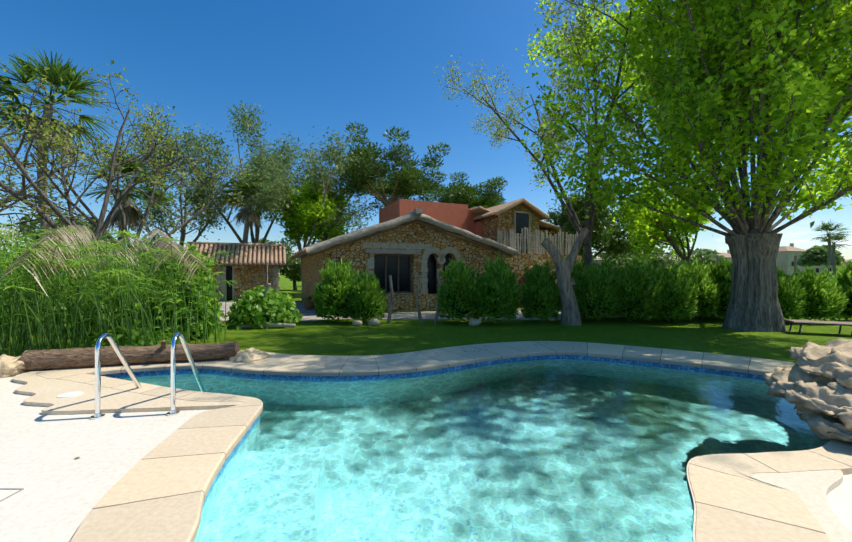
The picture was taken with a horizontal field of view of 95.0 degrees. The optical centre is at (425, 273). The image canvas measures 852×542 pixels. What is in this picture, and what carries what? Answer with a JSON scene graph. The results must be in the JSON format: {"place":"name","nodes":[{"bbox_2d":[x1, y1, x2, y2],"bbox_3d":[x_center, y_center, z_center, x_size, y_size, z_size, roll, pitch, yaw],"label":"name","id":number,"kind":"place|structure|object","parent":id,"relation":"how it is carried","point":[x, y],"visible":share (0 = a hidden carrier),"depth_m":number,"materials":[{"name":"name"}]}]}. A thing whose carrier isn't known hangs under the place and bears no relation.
{"place":"outdoors","nodes":[
{"label":"outdoors","id":0,"kind":"place"},
{"bbox_2d":[174,262,198,338],"bbox_3d":[-5.905,0.660,9.732,0.820,1.986,0.691,0,0,1],"label":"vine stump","id":1,"kind":"object","parent":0,"point":[195,272],"visible":0.04,"depth_m":9.49,"materials":[{"name":"green plant"}]},
{"bbox_2d":[218,264,279,300],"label":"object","id":2,"kind":"object","parent":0,"point":[228,274],"visible":0.58,"depth_m":22.96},
{"bbox_2d":[0,376,851,541],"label":"deck paving","id":3,"kind":"structure","parent":0,"point":[60,495],"depth_m":3.33,"materials":[{"name":"white concrete"}]},
{"bbox_2d":[0,488,23,501],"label":"deck hatch frame","id":4,"kind":"object","parent":3,"relation":"on","point":[20,489],"visible":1,"depth_m":2.90,"materials":[{"name":"silver metal"}]},
{"bbox_2d":[12,370,242,414],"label":"pool platform slab","id":5,"kind":"structure","parent":3,"relation":"on","point":[40,390],"depth_m":4.79,"materials":[{"name":"beige concrete"}]},
{"bbox_2d":[57,391,83,397],"bbox_3d":[-4.568,1.554,5.017,0.260,0.008,0.260,0,0,1],"label":"skimmer lid","id":6,"kind":"object","parent":5,"relation":"on","point":[70,394],"visible":0.92,"depth_m":5.00,"materials":[{"name":"white plastic"}]},
{"bbox_2d":[0,274,851,373],"bbox_3d":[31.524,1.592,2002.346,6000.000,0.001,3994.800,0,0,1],"label":"lawn ground","id":7,"kind":"structure","parent":0,"point":[329,337],"depth_m":10.04,"materials":[{"name":"green plant"}]},
{"bbox_2d":[0,354,24,377],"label":"rock","id":8,"kind":"object","parent":7,"relation":"on","point":[10,366],"visible":0.67,"depth_m":6.07,"materials":[{"name":"beige stone"}]},
{"bbox_2d":[0,248,32,333],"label":"shrub leaves","id":9,"kind":"object","parent":7,"relation":"on","point":[4,256],"visible":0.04,"depth_m":10.35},
{"bbox_2d":[17,81,78,237],"bbox_3d":[-15.844,-3.225,16.285,1.942,9.671,1.675,0,0,-24],"label":"palm tree","id":10,"kind":"object","parent":7,"relation":"on","point":[43,222],"visible":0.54,"depth_m":16.11,"materials":[{"name":"brown plant"}]},
{"bbox_2d":[14,120,85,163],"bbox_3d":[-15.699,-5.486,16.259,2.096,1.733,2.122,0,0,1],"label":"fan palm skirt","id":11,"kind":"object","parent":10,"relation":"attached to","point":[36,142],"visible":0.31,"depth_m":15.96,"materials":[{"name":"green plant"}]},
{"bbox_2d":[0,45,116,150],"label":"fan palm fronds","id":12,"kind":"object","parent":10,"relation":"attached to","point":[69,81],"visible":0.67,"depth_m":15.99,"materials":[{"name":"green plant"}]},
{"bbox_2d":[0,238,123,336],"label":"shrub","id":13,"kind":"object","parent":7,"relation":"on","point":[61,277],"depth_m":10.36,"materials":[{"name":"green plant"}]},
{"bbox_2d":[0,107,128,236],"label":"tree","id":14,"kind":"object","parent":7,"relation":"on","point":[5,201],"visible":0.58,"depth_m":13.73,"materials":[{"name":"brown plant"}]},
{"bbox_2d":[0,99,135,238],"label":"bare tree leaves","id":15,"kind":"object","parent":14,"relation":"on","point":[32,175],"visible":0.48,"depth_m":13.78,"materials":[{"name":"green plant"}]},
{"bbox_2d":[0,74,204,258],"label":"tree","id":16,"kind":"object","parent":7,"relation":"on","point":[101,227],"visible":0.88,"depth_m":13.15,"materials":[{"name":"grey plant"}]},
{"bbox_2d":[0,58,206,230],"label":"bare tree leaves","id":17,"kind":"object","parent":16,"relation":"on","point":[33,114],"visible":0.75,"depth_m":13.41,"materials":[{"name":"green plant"}]},
{"bbox_2d":[56,271,151,337],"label":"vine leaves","id":18,"kind":"object","parent":7,"relation":"on","point":[86,322],"depth_m":9.80,"materials":[{"name":"green plant"}]},
{"bbox_2d":[0,231,226,356],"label":"reed clump","id":19,"kind":"object","parent":7,"relation":"on","point":[25,338],"depth_m":7.56,"materials":[{"name":"green plant"}]},
{"bbox_2d":[0,223,237,303],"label":"reed clump whorls","id":20,"kind":"object","parent":19,"relation":"attached to","point":[63,248],"visible":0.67,"depth_m":7.36,"materials":[{"name":"green plant"}]},
{"bbox_2d":[0,225,219,294],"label":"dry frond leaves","id":21,"kind":"object","parent":20,"relation":"on","point":[64,237],"visible":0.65,"depth_m":7.74,"materials":[{"name":"beige plant"}]},
{"bbox_2d":[0,97,247,268],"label":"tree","id":22,"kind":"object","parent":7,"relation":"on","point":[90,212],"visible":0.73,"depth_m":15.33,"materials":[{"name":"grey plant"}]},
{"bbox_2d":[0,88,250,230],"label":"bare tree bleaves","id":23,"kind":"object","parent":22,"relation":"on","point":[87,143],"visible":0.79,"depth_m":14.79,"materials":[{"name":"green plant"}]},
{"bbox_2d":[19,339,238,371],"bbox_3d":[-4.939,1.357,6.677,3.152,0.485,0.412,0,0,-14],"label":"log","id":24,"kind":"object","parent":7,"relation":"on","point":[44,359],"visible":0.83,"depth_m":6.55,"materials":[{"name":"brown wood"}]},
{"bbox_2d":[72,319,188,347],"bbox_3d":[-5.516,1.277,7.377,2.078,0.862,1.274,0,0,1],"label":"groundcover","id":25,"kind":"object","parent":7,"relation":"on","point":[135,337],"depth_m":7.23,"materials":[{"name":"green plant"}]},
{"bbox_2d":[114,172,150,279],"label":"palm tree","id":26,"kind":"object","parent":7,"relation":"on","point":[125,202],"visible":0.23,"depth_m":18.57,"materials":[{"name":"brown plant"}]},
{"bbox_2d":[74,150,179,211],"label":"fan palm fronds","id":27,"kind":"object","parent":26,"relation":"attached to","point":[126,169],"visible":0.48,"depth_m":18.29,"materials":[{"name":"green plant"}]},
{"bbox_2d":[108,204,150,232],"bbox_3d":[-14.215,-2.556,18.649,1.942,1.588,1.732,0,0,-13],"label":"fan palm skirt","id":28,"kind":"object","parent":26,"relation":"attached to","point":[132,212],"visible":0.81,"depth_m":18.39,"materials":[{"name":"brown plant"}]},
{"bbox_2d":[121,153,238,260],"bbox_3d":[-16.367,-3.334,27.199,8.388,10.117,6.299,0,0,1],"label":"tree","id":29,"kind":"object","parent":7,"relation":"on","point":[183,233],"visible":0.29,"depth_m":26.09,"materials":[{"name":"brown plant"}]},
{"bbox_2d":[90,135,253,240],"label":"olive tree leaves","id":30,"kind":"object","parent":29,"relation":"on","point":[203,195],"visible":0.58,"depth_m":25.57,"materials":[{"name":"green plant"}]},
{"bbox_2d":[139,243,226,342],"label":"reeds","id":31,"kind":"object","parent":7,"relation":"on","point":[210,321],"depth_m":9.41,"materials":[{"name":"green plant"}]},
{"bbox_2d":[143,112,306,243],"bbox_3d":[-13.119,-5.050,27.413,10.208,13.540,9.658,0,0,1],"label":"olive tree","id":32,"kind":"object","parent":7,"relation":"on","point":[255,239],"visible":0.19,"depth_m":26.31,"materials":[{"name":"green plant"}]},
{"bbox_2d":[122,100,327,225],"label":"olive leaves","id":33,"kind":"object","parent":32,"relation":"on","point":[263,198],"visible":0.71,"depth_m":25.20,"materials":[{"name":"green plant"}]},
{"bbox_2d":[183,242,285,300],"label":"stone shed","id":34,"kind":"structure","parent":7,"relation":"on","point":[249,262],"depth_m":22.97,"materials":[{"name":"brown stone"}]},
{"bbox_2d":[233,189,254,242],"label":"fan palm trunk","id":35,"kind":"object","parent":7,"relation":"on","point":[245,232],"visible":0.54,"depth_m":25.01,"materials":[{"name":"brown plant"}]},
{"bbox_2d":[209,170,277,211],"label":"fan palm fronds","id":36,"kind":"object","parent":35,"relation":"attached to","point":[252,186],"visible":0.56,"depth_m":24.70,"materials":[{"name":"green plant"}]},
{"bbox_2d":[231,207,263,229],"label":"palm tree","id":37,"kind":"object","parent":35,"relation":"attached to","point":[241,215],"visible":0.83,"depth_m":24.81,"materials":[{"name":"brown plant"}]},
{"bbox_2d":[222,285,302,329],"bbox_3d":[-4.930,1.040,11.870,2.460,1.421,1.959,0,0,1],"label":"bush","id":38,"kind":"object","parent":7,"relation":"on","point":[284,305],"depth_m":11.45,"materials":[{"name":"green plant"}]},
{"bbox_2d":[236,283,295,327],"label":"driftwood branch","id":39,"kind":"object","parent":7,"relation":"on","point":[268,324],"visible":0.5,"depth_m":11.31,"materials":[{"name":"grey wood"}]},
{"bbox_2d":[274,173,353,250],"bbox_3d":[-7.981,-2.756,28.943,5.483,8.942,8.011,0,0,1],"label":"citrus tree","id":40,"kind":"object","parent":7,"relation":"on","point":[303,224],"depth_m":26.50,"materials":[{"name":"green plant"}]},
{"bbox_2d":[264,140,370,296],"bbox_3d":[-7.998,-3.709,27.791,7.872,10.852,7.846,0,0,1],"label":"tree","id":41,"kind":"object","parent":7,"relation":"on","point":[305,244],"visible":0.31,"depth_m":26.39,"materials":[{"name":"brown plant"}]},
{"bbox_2d":[236,126,380,237],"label":"olive tree leaves","id":42,"kind":"object","parent":41,"relation":"attached to","point":[314,170],"visible":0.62,"depth_m":26.11,"materials":[{"name":"green plant"}]},
{"bbox_2d":[312,258,359,320],"bbox_3d":[-2.898,0.516,12.829,1.702,2.122,1.764,0,0,-29],"label":"hedge bush","id":43,"kind":"object","parent":7,"relation":"on","point":[338,276],"depth_m":12.38,"materials":[{"name":"green plant"}]},
{"bbox_2d":[352,320,362,325],"bbox_3d":[-2.107,1.526,11.939,0.333,0.236,0.256,0,0,1],"label":"rock","id":44,"kind":"object","parent":7,"relation":"on","point":[357,323],"visible":0.88,"depth_m":11.85,"materials":[{"name":"grey stone"}]},
{"bbox_2d":[1,211,732,289],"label":"tree belt","id":45,"kind":"object","parent":7,"relation":"on","point":[291,269],"depth_m":35.73,"materials":[{"name":"green plant"}]},
{"bbox_2d":[350,268,386,321],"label":"hedge bush","id":46,"kind":"object","parent":7,"relation":"on","point":[366,282],"depth_m":12.22,"materials":[{"name":"green plant"}]},
{"bbox_2d":[368,319,380,325],"bbox_3d":[-1.586,1.521,12.001,0.407,0.275,0.320,0,0,1],"label":"rock","id":47,"kind":"object","parent":7,"relation":"on","point":[374,322],"visible":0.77,"depth_m":11.89,"materials":[{"name":"grey stone"}]},
{"bbox_2d":[319,121,449,208],"bbox_3d":[-2.827,-5.125,30.144,9.478,13.505,9.066,0,0,1],"label":"tree","id":48,"kind":"object","parent":7,"relation":"on","point":[408,183],"depth_m":28.76,"materials":[{"name":"green plant"}]},
{"bbox_2d":[290,208,518,312],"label":"stone house","id":49,"kind":"structure","parent":7,"relation":"on","point":[416,225],"depth_m":16.44,"materials":[{"name":"stone"},{"name":"roof tile"}]},
{"bbox_2d":[363,242,460,293],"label":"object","id":50,"kind":"object","parent":49,"relation":"attached to","point":[395,262],"visible":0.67,"depth_m":16.50,"materials":[{"name":"grey glass"}]},
{"bbox_2d":[379,199,482,236],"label":"red building","id":51,"kind":"structure","parent":49,"relation":"on","point":[461,216],"depth_m":22.68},
{"bbox_2d":[363,269,478,323],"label":"pruned stems","id":52,"kind":"object","parent":7,"relation":"on","point":[416,301],"visible":0.48,"depth_m":12.49,"materials":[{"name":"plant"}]},
{"bbox_2d":[218,302,643,320],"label":"patio paving","id":53,"kind":"structure","parent":7,"relation":"on","point":[309,315],"depth_m":14.73,"materials":[{"name":"beige stone"}]},
{"bbox_2d":[303,300,313,309],"bbox_3d":[-5.175,1.394,17.278,0.500,0.380,0.500,0,0,1],"label":"terracotta pot","id":54,"kind":"object","parent":53,"relation":"on","point":[308,305],"visible":0.81,"depth_m":17.11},
{"bbox_2d":[436,256,478,321],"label":"hedge bush","id":55,"kind":"object","parent":7,"relation":"on","point":[458,274],"depth_m":12.12,"materials":[{"name":"green plant"}]},
{"bbox_2d":[468,319,480,325],"bbox_3d":[1.510,1.524,12.047,0.407,0.240,0.344,0,0,1],"label":"rock","id":56,"kind":"object","parent":7,"relation":"on","point":[474,322],"visible":0.92,"depth_m":11.93,"materials":[{"name":"grey stone"}]},
{"bbox_2d":[474,251,521,322],"bbox_3d":[2.197,0.426,12.337,1.593,2.354,1.502,0,0,9],"label":"hedge bush","id":57,"kind":"object","parent":7,"relation":"on","point":[500,277],"depth_m":11.94,"materials":[{"name":"green plant"}]},
{"bbox_2d":[470,198,577,254],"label":"house","id":58,"kind":"structure","parent":7,"relation":"on","point":[520,226],"depth_m":21.92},
{"bbox_2d":[519,260,560,320],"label":"hedge bush","id":59,"kind":"object","parent":7,"relation":"on","point":[540,283],"depth_m":12.33,"materials":[{"name":"green plant"}]},
{"bbox_2d":[541,227,589,325],"bbox_3d":[4.362,0.115,12.227,1.535,3.133,0.680,0,0,1],"label":"trunk","id":60,"kind":"object","parent":7,"relation":"on","point":[570,314],"visible":0.98,"depth_m":12.09,"materials":[{"name":"grey plant"}]},
{"bbox_2d":[434,0,699,266],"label":"slender tree","id":61,"kind":"object","parent":7,"relation":"on","point":[550,121],"depth_m":15.74,"materials":[{"name":"green plant"}]},
{"bbox_2d":[556,258,591,315],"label":"hedge bush","id":62,"kind":"object","parent":7,"relation":"on","point":[577,267],"depth_m":14.09,"materials":[{"name":"green plant"}]},
{"bbox_2d":[573,262,618,321],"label":"hedge bush","id":63,"kind":"object","parent":7,"relation":"on","point":[592,280],"depth_m":12.54,"materials":[{"name":"green plant"}]},
{"bbox_2d":[550,202,656,266],"bbox_3d":[11.698,-2.122,26.129,6.201,7.689,7.492,0,0,1],"label":"dark tree","id":64,"kind":"object","parent":7,"relation":"on","point":[605,248],"visible":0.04,"depth_m":25.74,"materials":[{"name":"grey plant"}]},
{"bbox_2d":[544,175,663,262],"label":"dark tree leaves","id":65,"kind":"object","parent":64,"relation":"on","point":[598,242],"visible":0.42,"depth_m":24.22,"materials":[{"name":"green plant"}]},
{"bbox_2d":[590,256,624,311],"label":"hedge bush","id":66,"kind":"object","parent":7,"relation":"on","point":[609,267],"visible":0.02,"depth_m":14.19,"materials":[{"name":"green plant"}]},
{"bbox_2d":[611,261,664,320],"bbox_3d":[6.808,0.573,12.761,1.786,2.006,1.681,0,0,40],"label":"hedge bush","id":67,"kind":"object","parent":7,"relation":"on","point":[635,279],"depth_m":12.34,"materials":[{"name":"green plant"}]},
{"bbox_2d":[623,257,661,314],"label":"hedge bush","id":68,"kind":"object","parent":7,"relation":"on","point":[649,263],"visible":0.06,"depth_m":13.94,"materials":[{"name":"green plant"}]},
{"bbox_2d":[661,260,681,275],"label":"hedge bush","id":69,"kind":"object","parent":7,"relation":"on","point":[675,261],"depth_m":14.23,"materials":[{"name":"green plant"}]},
{"bbox_2d":[609,173,740,261],"bbox_3d":[10.755,-1.526,17.550,4.680,6.480,5.076,0,0,1],"label":"tree","id":70,"kind":"object","parent":7,"relation":"on","point":[645,222],"depth_m":17.22,"materials":[{"name":"green plant"}]},
{"bbox_2d":[650,262,699,321],"bbox_3d":[7.904,0.595,12.670,1.627,2.018,1.534,0,0,-11],"label":"hedge bush","id":71,"kind":"object","parent":7,"relation":"on","point":[682,287],"depth_m":12.25,"materials":[{"name":"green plant"}]},
{"bbox_2d":[505,0,851,331],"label":"mulberry tree","id":72,"kind":"object","parent":7,"relation":"on","point":[809,86],"depth_m":10.31,"materials":[{"name":"green plant"}]},
{"bbox_2d":[749,228,757,232],"bbox_3d":[9.212,-1.110,10.973,0.274,0.308,0.283,0,0,1],"label":"mulberry knob","id":73,"kind":"object","parent":72,"relation":"attached to","point":[755,230],"visible":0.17,"depth_m":10.89,"materials":[{"name":"brown plant"}]},
{"bbox_2d":[592,256,796,273],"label":"fence posts","id":74,"kind":"object","parent":7,"relation":"on","point":[795,262],"visible":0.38,"depth_m":16.25,"materials":[{"name":"grey wood"}]},
{"bbox_2d":[670,258,720,319],"bbox_3d":[9.015,0.510,13.155,1.509,2.132,1.564,0,0,-6],"label":"hedge bush","id":75,"kind":"object","parent":7,"relation":"on","point":[709,290],"depth_m":12.70,"materials":[{"name":"green plant"}]},
{"bbox_2d":[567,245,845,266],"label":"distant trees","id":76,"kind":"object","parent":7,"relation":"on","point":[816,255],"visible":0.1,"depth_m":88.82,"materials":[{"name":"green plant"}]},
{"bbox_2d":[702,256,732,318],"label":"hedge bush","id":77,"kind":"object","parent":7,"relation":"on","point":[720,274],"depth_m":12.89,"materials":[{"name":"green plant"}]},
{"bbox_2d":[594,243,851,278],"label":"distant houses","id":78,"kind":"structure","parent":7,"relation":"on","point":[785,258],"depth_m":103.35,"materials":[{"name":"tile"}]},
{"bbox_2d":[777,265,807,319],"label":"hedge bush","id":79,"kind":"object","parent":7,"relation":"on","point":[788,285],"depth_m":12.22,"materials":[{"name":"green plant"}]},
{"bbox_2d":[784,319,851,336],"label":"bench","id":80,"kind":"object","parent":7,"relation":"on","point":[800,322],"visible":0.88,"depth_m":10.20,"materials":[{"name":"grey"}]},
{"bbox_2d":[790,265,848,320],"bbox_3d":[12.607,0.613,12.696,1.590,1.981,1.499,0,0,21],"label":"hedge bush","id":81,"kind":"object","parent":7,"relation":"on","point":[815,283],"depth_m":12.31,"materials":[{"name":"green plant"}]},
{"bbox_2d":[811,220,849,280],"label":"fan palm","id":82,"kind":"object","parent":7,"relation":"on","point":[826,226],"depth_m":68.59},
{"bbox_2d":[819,234,850,277],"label":"fan palm trunk","id":83,"kind":"object","parent":82,"relation":"attached to","point":[833,257],"depth_m":71.62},
{"bbox_2d":[832,259,851,320],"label":"hedge bush","id":84,"kind":"object","parent":7,"relation":"on","point":[844,277],"depth_m":12.50,"materials":[{"name":"green plant"}]},
{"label":"stone pine wood","id":85,"kind":"object","parent":7,"relation":"on","visible":0},
{"bbox_2d":[419,171,507,208],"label":"stone pine needles","id":86,"kind":"object","parent":85,"relation":"on","point":[483,199],"visible":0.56,"depth_m":34.26,"materials":[{"name":"green plant"}]},
{"bbox_2d":[0,0,851,273],"label":"sky","id":87,"kind":"structure","parent":0,"point":[321,64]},
{"bbox_2d":[101,355,765,481],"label":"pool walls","id":88,"kind":"structure","parent":0,"point":[429,371],"depth_m":6.58,"materials":[{"name":"blue tile"}]},
{"bbox_2d":[90,333,141,419],"bbox_3d":[-3.822,1.323,5.079,0.130,1.268,1.619,0,0,-13],"label":"pool ladder rail","id":89,"kind":"object","parent":88,"relation":"on","point":[98,414],"visible":0.9,"depth_m":4.36,"materials":[{"name":"silver metal"}]},
{"bbox_2d":[166,332,205,415],"bbox_3d":[-3.050,1.323,5.187,0.130,1.268,1.619,0,0,-13],"label":"pool ladder rail","id":90,"kind":"object","parent":88,"relation":"on","point":[173,410],"visible":0.83,"depth_m":4.46,"materials":[{"name":"silver metal"}]},
{"bbox_2d":[40,341,851,541],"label":"pool coping","id":91,"kind":"object","parent":88,"relation":"on","point":[158,492],"visible":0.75,"depth_m":3.25,"materials":[{"name":"beige stone"}]},
{"bbox_2d":[228,347,268,362],"bbox_3d":[-3.266,1.572,7.193,0.703,0.370,0.792,0,0,1],"label":"rock","id":92,"kind":"object","parent":91,"relation":"on","point":[252,354],"visible":0.67,"depth_m":6.97,"materials":[{"name":"beige stone"}]},
{"bbox_2d":[114,358,828,541],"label":"pool water","id":93,"kind":"structure","parent":88,"relation":"in","point":[561,450],"depth_m":3.76,"materials":[{"name":"teal liquid"}]},
{"bbox_2d":[74,325,847,458],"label":"fallen leaves","id":94,"kind":"object","parent":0,"point":[557,345],"visible":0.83,"depth_m":9.05,"materials":[{"name":"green plant"}]},
{"bbox_2d":[499,253,581,305],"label":"stone wall","id":95,"kind":"structure","parent":0,"point":[518,262],"depth_m":18.62,"materials":[{"name":"brown stone"}]},
{"bbox_2d":[687,456,851,541],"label":"pool deck","id":96,"kind":"structure","parent":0,"point":[812,490],"depth_m":2.82,"materials":[{"name":"beige concrete"}]},
{"bbox_2d":[796,408,851,442],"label":"rock","id":97,"kind":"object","parent":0,"point":[823,426],"depth_m":3.66,"materials":[{"name":"grey stone"}]},
{"bbox_2d":[763,363,851,430],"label":"rock","id":98,"kind":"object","parent":97,"relation":"on","point":[806,392],"depth_m":3.96,"materials":[{"name":"beige stone"}]},
{"bbox_2d":[788,338,851,389],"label":"rock","id":99,"kind":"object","parent":98,"relation":"on","point":[831,359],"depth_m":4.23,"materials":[{"name":"beige stone"}]}
]}

